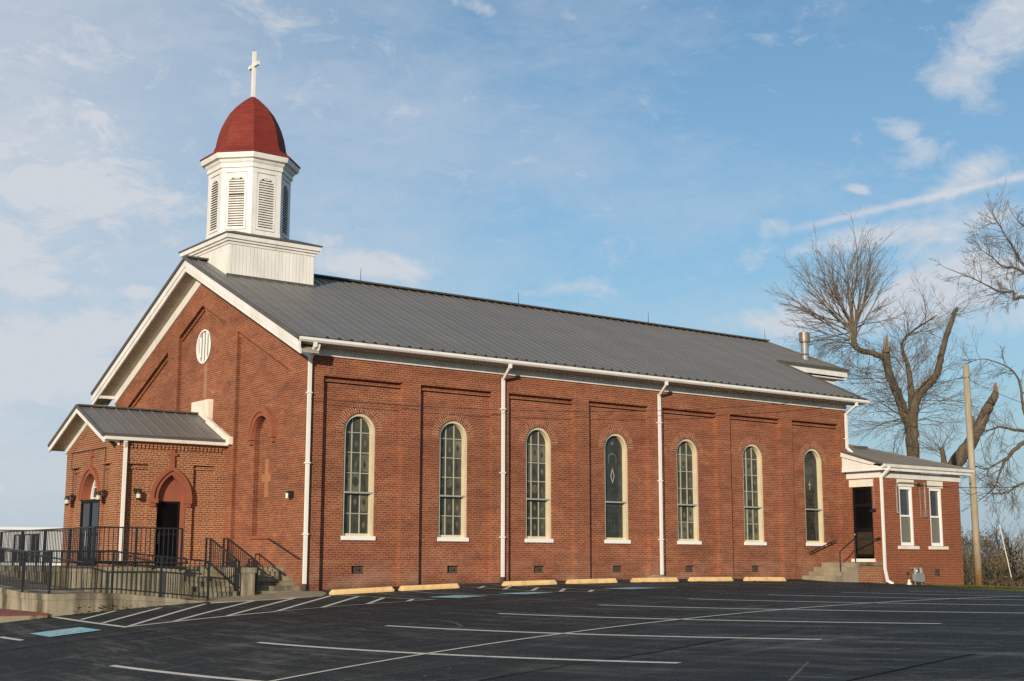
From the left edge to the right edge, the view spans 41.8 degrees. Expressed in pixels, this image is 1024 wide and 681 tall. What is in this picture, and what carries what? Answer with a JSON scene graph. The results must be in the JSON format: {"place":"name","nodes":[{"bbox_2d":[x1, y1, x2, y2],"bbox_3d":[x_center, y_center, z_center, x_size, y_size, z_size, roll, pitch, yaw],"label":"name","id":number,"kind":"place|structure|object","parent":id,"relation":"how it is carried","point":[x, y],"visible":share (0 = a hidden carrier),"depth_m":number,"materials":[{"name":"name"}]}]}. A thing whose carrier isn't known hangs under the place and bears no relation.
{"place":"outdoors","nodes":[
{"label":"outdoors","id":0,"kind":"place"},
{"bbox_2d":[0,608,47,615],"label":"terrace paving","id":1,"kind":"structure","parent":0,"point":[6,612],"depth_m":28.85,"materials":[{"name":"red brick"}]},
{"bbox_2d":[187,591,326,602],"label":"walkway","id":2,"kind":"structure","parent":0,"point":[273,596],"depth_m":31.99,"materials":[{"name":"concrete"}]},
{"bbox_2d":[183,567,301,598],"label":"entrance steps","id":3,"kind":"structure","parent":2,"relation":"on","point":[273,580],"depth_m":32.94,"materials":[{"name":"concrete"}]},
{"bbox_2d":[205,538,239,595],"bbox_3d":[-7.199,5.640,33.270,0.050,1.505,1.955,7,-12,-36],"label":"stair railing","id":4,"kind":"object","parent":3,"relation":"on","point":[235,569],"visible":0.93,"depth_m":33.19,"materials":[{"name":"black metal"}]},
{"bbox_2d":[223,538,257,590],"bbox_3d":[-6.816,5.599,33.570,0.050,1.325,1.955,7,-12,-36],"label":"stair railing","id":5,"kind":"object","parent":3,"relation":"on","point":[229,540],"visible":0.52,"depth_m":33.66,"materials":[{"name":"black metal"}]},
{"bbox_2d":[0,579,1023,680],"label":"parking lot","id":6,"kind":"structure","parent":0,"point":[993,643],"depth_m":21.35,"materials":[{"name":"black asphalt"}]},
{"bbox_2d":[55,602,206,616],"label":"fallen leaves","id":7,"kind":"object","parent":6,"relation":"on","point":[125,608],"visible":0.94,"depth_m":29.80,"materials":[{"name":"brown plant"}]},
{"bbox_2d":[0,586,593,640],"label":"aisle lines","id":8,"kind":"object","parent":6,"relation":"on","point":[80,620],"visible":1,"depth_m":28.81,"materials":[{"name":"paint"}]},
{"bbox_2d":[30,587,645,636],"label":"blue markings","id":9,"kind":"object","parent":6,"relation":"on","point":[51,634],"visible":1,"depth_m":26.59,"materials":[{"name":"paint"}]},
{"bbox_2d":[53,588,636,633],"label":"wheelchair symbols","id":10,"kind":"object","parent":6,"relation":"on","point":[78,630],"visible":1,"depth_m":26.39,"materials":[{"name":"paint"}]},
{"bbox_2d":[329,586,393,594],"bbox_3d":[-3.705,6.186,33.170,1.770,0.191,0.170,7,-12,-36],"label":"wheel stop","id":11,"kind":"object","parent":6,"relation":"on","point":[361,590],"visible":1,"depth_m":33.07,"materials":[{"name":"yellow concrete"}]},
{"bbox_2d":[398,583,459,590],"bbox_3d":[-2.115,6.316,34.363,1.770,0.176,0.170,7,-12,-36],"label":"wheel stop","id":12,"kind":"object","parent":6,"relation":"on","point":[428,587],"visible":1,"depth_m":34.26,"materials":[{"name":"yellow concrete"}]},
{"bbox_2d":[4,614,973,680],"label":"sealed cracks","id":13,"kind":"object","parent":6,"relation":"on","point":[681,647],"visible":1,"depth_m":16.13,"materials":[{"name":"black asphalt"}]},
{"bbox_2d":[502,580,556,585],"bbox_3d":[0.480,6.561,36.305,1.770,0.157,0.170,7,-12,-36],"label":"wheel stop","id":14,"kind":"object","parent":6,"relation":"on","point":[530,582],"visible":1,"depth_m":36.21,"materials":[{"name":"yellow concrete"}]},
{"bbox_2d":[283,580,844,610],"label":"worn stall lines","id":15,"kind":"object","parent":6,"relation":"on","point":[493,588],"visible":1,"depth_m":32.88,"materials":[{"name":"paint"}]},
{"bbox_2d":[112,591,1017,680],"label":"stall lines","id":16,"kind":"object","parent":6,"relation":"on","point":[417,653],"visible":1,"depth_m":20.38,"materials":[{"name":"paint"}]},
{"bbox_2d":[566,578,616,583],"bbox_3d":[2.237,6.747,37.617,1.770,0.146,0.170,7,-12,-36],"label":"wheel stop","id":17,"kind":"object","parent":6,"relation":"on","point":[585,581],"visible":1,"depth_m":37.49,"materials":[{"name":"yellow concrete"}]},
{"bbox_2d":[342,618,898,680],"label":"tyre scuffs","id":18,"kind":"object","parent":6,"relation":"on","point":[790,679],"visible":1,"depth_m":17.00,"materials":[{"name":"black rubber"}]},
{"bbox_2d":[630,577,678,581],"bbox_3d":[4.153,6.965,39.045,1.770,0.134,0.170,7,-12,-36],"label":"wheel stop","id":19,"kind":"object","parent":6,"relation":"on","point":[667,579],"visible":1,"depth_m":38.98,"materials":[{"name":"yellow concrete"}]},
{"bbox_2d":[688,577,732,580],"bbox_3d":[5.990,7.189,40.411,1.770,0.128,0.170,7,-12,-36],"label":"wheel stop","id":20,"kind":"object","parent":6,"relation":"on","point":[710,579],"visible":0.93,"depth_m":40.30,"materials":[{"name":"yellow concrete"}]},
{"bbox_2d":[743,577,785,580],"bbox_3d":[7.882,7.437,41.816,1.770,0.140,0.170,7,-12,-36],"label":"wheel stop","id":21,"kind":"object","parent":6,"relation":"on","point":[764,579],"visible":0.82,"depth_m":41.70,"materials":[{"name":"yellow concrete"}]},
{"bbox_2d":[802,562,882,582],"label":"side steps","id":22,"kind":"structure","parent":6,"relation":"on","point":[867,572],"depth_m":44.65,"materials":[{"name":"concrete"}]},
{"bbox_2d":[839,537,880,571],"bbox_3d":[11.627,7.199,44.766,2.150,1.280,0.119,7,-12,-36],"label":"pipe handrail","id":23,"kind":"object","parent":22,"relation":"on","point":[878,538],"visible":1,"depth_m":44.63,"materials":[{"name":"black metal"}]},
{"bbox_2d":[0,0,1023,563],"label":"sky","id":24,"kind":"structure","parent":0,"point":[636,160],"materials":[{"name":"blue"}]},
{"bbox_2d":[648,574,666,577],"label":"splash block","id":25,"kind":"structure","parent":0,"point":[656,576],"depth_m":40.33,"materials":[{"name":"concrete"}]},
{"bbox_2d":[894,582,1023,587],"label":"grass","id":26,"kind":"structure","parent":0,"point":[947,584],"depth_m":47.08,"materials":[{"name":"green plant"}]},
{"bbox_2d":[925,585,1023,591],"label":"lawn bank","id":27,"kind":"structure","parent":0,"point":[1000,588],"depth_m":47.41,"materials":[{"name":"green plant"}]},
{"bbox_2d":[765,206,1023,457],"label":"bare tree","id":28,"kind":"object","parent":27,"relation":"on","point":[908,414],"visible":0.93,"depth_m":63.82,"materials":[{"name":"brown plant"}]},
{"bbox_2d":[907,571,911,584],"bbox_3d":[13.509,8.079,45.667,0.184,0.453,0.171,7,-12,-36],"label":"standpipe","id":29,"kind":"object","parent":27,"relation":"on","point":[909,582],"visible":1,"depth_m":45.62,"materials":[{"name":"white plastic"}]},
{"bbox_2d":[910,568,924,584],"bbox_3d":[13.896,8.113,46.020,0.440,0.643,0.300,7,-12,-36],"label":"gas meter","id":30,"kind":"object","parent":27,"relation":"on","point":[918,577],"visible":0.93,"depth_m":45.89,"materials":[{"name":"grey metal"}]},
{"bbox_2d":[905,409,962,463],"bbox_3d":[19.216,7.465,60.723,2.912,8.600,2.509,1,-9,-5],"label":"bare tree","id":31,"kind":"object","parent":27,"relation":"on","point":[943,455],"visible":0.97,"depth_m":60.95,"materials":[{"name":"brown plant"}]},
{"bbox_2d":[963,365,982,584],"bbox_3d":[17.240,5.239,50.147,0.295,8.721,0.301,7,-12,-36],"label":"utility pole","id":32,"kind":"object","parent":27,"relation":"on","point":[974,508],"visible":0.91,"depth_m":50.04,"materials":[{"name":"brown wood"}]},
{"bbox_2d":[312,377,965,411],"bbox_3d":[6.028,1.428,42.521,27.558,2.818,0.014,7,-11,-35],"label":"service wire","id":33,"kind":"object","parent":32,"relation":"attached to","point":[611,411],"visible":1,"depth_m":39.82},
{"bbox_2d":[971,400,1013,586],"bbox_3d":[17.744,5.396,49.726,1.356,7.928,0.029,-7,-12,37],"label":"guy wire","id":34,"kind":"object","parent":32,"relation":"attached to","point":[995,506],"visible":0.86,"depth_m":49.37,"materials":[{"name":"steel wire"},{"name":"white plastic"}]},
{"bbox_2d":[947,382,998,475],"bbox_3d":[19.476,6.620,58.527,3.813,9.597,0.908,-4,-10,23],"label":"broken tree","id":35,"kind":"object","parent":27,"relation":"on","point":[961,450],"visible":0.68,"depth_m":58.37,"materials":[{"name":"brown plant"}]},
{"bbox_2d":[930,180,1023,525],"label":"bare tree","id":36,"kind":"object","parent":27,"relation":"on","point":[1014,294],"visible":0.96,"depth_m":53.52,"materials":[{"name":"brown plant"}]},
{"bbox_2d":[964,565,1023,587],"bbox_3d":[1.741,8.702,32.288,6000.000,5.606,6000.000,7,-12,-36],"label":"ground","id":37,"kind":"structure","parent":0,"point":[996,578],"depth_m":404.22,"materials":[{"name":"plant"}]},
{"bbox_2d":[0,615,46,622],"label":"terrace kerb","id":38,"kind":"structure","parent":37,"relation":"on","point":[12,618],"depth_m":28.52,"materials":[{"name":"concrete"}]},
{"bbox_2d":[0,527,62,565],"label":"white shed","id":39,"kind":"structure","parent":37,"relation":"on","point":[17,529],"depth_m":109.36,"materials":[{"name":"metal"}]},
{"bbox_2d":[0,549,204,616],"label":"wheelchair ramp","id":40,"kind":"structure","parent":37,"relation":"on","point":[57,603],"depth_m":30.05,"materials":[{"name":"concrete"}]},
{"bbox_2d":[0,547,209,600],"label":"railing","id":41,"kind":"object","parent":40,"relation":"on","point":[22,586],"visible":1,"depth_m":30.34,"materials":[{"name":"black metal"}]},
{"bbox_2d":[0,565,265,598],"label":"entrance platform","id":42,"kind":"structure","parent":37,"relation":"on","point":[84,573],"depth_m":31.98,"materials":[{"name":"concrete"}]},
{"bbox_2d":[12,534,38,564],"bbox_3d":[-14.388,6.191,39.664,0.050,0.926,2.245,7,-12,-36],"label":"railing","id":43,"kind":"object","parent":42,"relation":"on","point":[29,544],"visible":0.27,"depth_m":39.27,"materials":[{"name":"black metal"}]},
{"bbox_2d":[0,526,183,566],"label":"railing","id":44,"kind":"object","parent":42,"relation":"on","point":[21,540],"visible":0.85,"depth_m":32.59,"materials":[{"name":"black metal"}]},
{"bbox_2d":[48,51,974,590],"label":"church","id":45,"kind":"structure","parent":37,"relation":"on","point":[250,345],"depth_m":39.56,"materials":[{"name":"brick"}]},
{"bbox_2d":[78,499,99,565],"bbox_3d":[-11.770,5.349,37.360,0.172,1.830,1.500,7,-12,-36],"label":"entrance door","id":46,"kind":"structure","parent":45,"relation":"in","point":[89,516],"depth_m":37.39,"materials":[{"name":"black glass"}]},
{"bbox_2d":[90,480,96,498],"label":"transom window","id":47,"kind":"structure","parent":45,"relation":"in","point":[93,492],"depth_m":38.05,"materials":[{"name":"white glass"}]},
{"bbox_2d":[154,501,179,565],"bbox_3d":[-9.496,5.271,36.825,0.740,1.820,0.142,7,-12,-36],"label":"side door","id":48,"kind":"structure","parent":45,"relation":"in","point":[168,512],"depth_m":36.88,"materials":[{"name":"black wood"}]},
{"bbox_2d":[196,329,211,363],"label":"round window","id":49,"kind":"structure","parent":45,"relation":"in","point":[204,342],"depth_m":40.34,"materials":[{"name":"white plastic"}]},
{"bbox_2d":[336,405,382,539],"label":"window","id":50,"kind":"structure","parent":45,"relation":"in","point":[359,431],"depth_m":35.45,"materials":[{"name":"beige glass"}]},
{"bbox_2d":[432,412,474,541],"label":"window","id":51,"kind":"structure","parent":45,"relation":"in","point":[452,436],"depth_m":37.24,"materials":[{"name":"beige glass"}]},
{"bbox_2d":[519,419,557,542],"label":"window","id":52,"kind":"structure","parent":45,"relation":"in","point":[536,440],"depth_m":39.02,"materials":[{"name":"beige glass"}]},
{"bbox_2d":[598,426,633,543],"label":"window","id":53,"kind":"structure","parent":45,"relation":"in","point":[614,445],"depth_m":40.81,"materials":[{"name":"beige glass"}]},
{"bbox_2d":[671,431,702,544],"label":"window","id":54,"kind":"structure","parent":45,"relation":"in","point":[685,450],"depth_m":42.59,"materials":[{"name":"beige glass"}]},
{"bbox_2d":[738,437,767,544],"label":"window","id":55,"kind":"structure","parent":45,"relation":"in","point":[750,453],"depth_m":44.39,"materials":[{"name":"beige glass"}]},
{"bbox_2d":[799,442,826,545],"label":"window","id":56,"kind":"structure","parent":45,"relation":"in","point":[811,458],"depth_m":46.18,"materials":[{"name":"beige glass"}]},
{"bbox_2d":[852,487,874,558],"bbox_3d":[12.129,6.275,46.195,0.160,2.450,0.870,7,-12,-36],"label":"annex door","id":57,"kind":"structure","parent":45,"relation":"in","point":[862,496],"depth_m":46.26,"materials":[{"name":"brown metal"}]},
{"bbox_2d":[896,479,919,548],"bbox_3d":[13.618,6.007,46.393,1.100,2.390,0.200,7,-12,-36],"label":"sash window","id":58,"kind":"structure","parent":45,"relation":"in","point":[905,491],"depth_m":46.46,"materials":[{"name":"white glass"}]},
{"bbox_2d":[927,481,948,549],"bbox_3d":[14.960,6.174,47.390,1.060,2.390,0.200,7,-12,-36],"label":"sash window","id":59,"kind":"structure","parent":45,"relation":"in","point":[934,492],"depth_m":47.46,"materials":[{"name":"white glass"}]},
{"bbox_2d":[920,485,1015,487],"bbox_3d":[20.781,5.302,52.311,16.964,1.338,0.022,8,-12,-39],"label":"service wire","id":60,"kind":"object","parent":45,"relation":"attached to","point":[972,487],"visible":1,"depth_m":49.15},
{"bbox_2d":[961,528,982,585],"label":"tree","id":61,"kind":"object","parent":37,"relation":"on","point":[970,552],"visible":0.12,"depth_m":104.57,"materials":[{"name":"brown plant"}]},
{"bbox_2d":[962,542,994,584],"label":"bush","id":62,"kind":"object","parent":37,"relation":"on","point":[967,580],"visible":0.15,"depth_m":89.19,"materials":[{"name":"brown plant"}]},
{"bbox_2d":[961,526,999,585],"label":"bush","id":63,"kind":"object","parent":37,"relation":"on","point":[981,543],"visible":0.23,"depth_m":93.37,"materials":[{"name":"brown plant"}]},
{"bbox_2d":[962,527,1012,580],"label":"tree","id":64,"kind":"object","parent":37,"relation":"on","point":[984,549],"visible":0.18,"depth_m":100.83,"materials":[{"name":"brown plant"}]},
{"bbox_2d":[963,535,1023,585],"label":"bush","id":65,"kind":"object","parent":37,"relation":"on","point":[996,564],"visible":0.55,"depth_m":85.14,"materials":[{"name":"brown plant"}]},
{"bbox_2d":[967,510,1022,583],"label":"bush","id":66,"kind":"object","parent":37,"relation":"on","point":[996,539],"visible":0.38,"depth_m":96.24,"materials":[{"name":"brown plant"}]},
{"bbox_2d":[969,547,1023,587],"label":"bush","id":67,"kind":"object","parent":37,"relation":"on","point":[1004,574],"visible":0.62,"depth_m":79.49,"materials":[{"name":"brown plant"}]},
{"bbox_2d":[983,567,1023,586],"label":"tree","id":68,"kind":"object","parent":37,"relation":"on","point":[997,577],"visible":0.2,"depth_m":85.38,"materials":[{"name":"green plant"}]},
{"bbox_2d":[991,524,1023,585],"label":"bush","id":69,"kind":"object","parent":37,"relation":"on","point":[1020,550],"visible":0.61,"depth_m":88.38,"materials":[{"name":"brown plant"}]},
{"bbox_2d":[991,528,1023,586],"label":"tree","id":70,"kind":"object","parent":37,"relation":"on","point":[1016,551],"visible":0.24,"depth_m":101.83,"materials":[{"name":"brown plant"}]}
]}

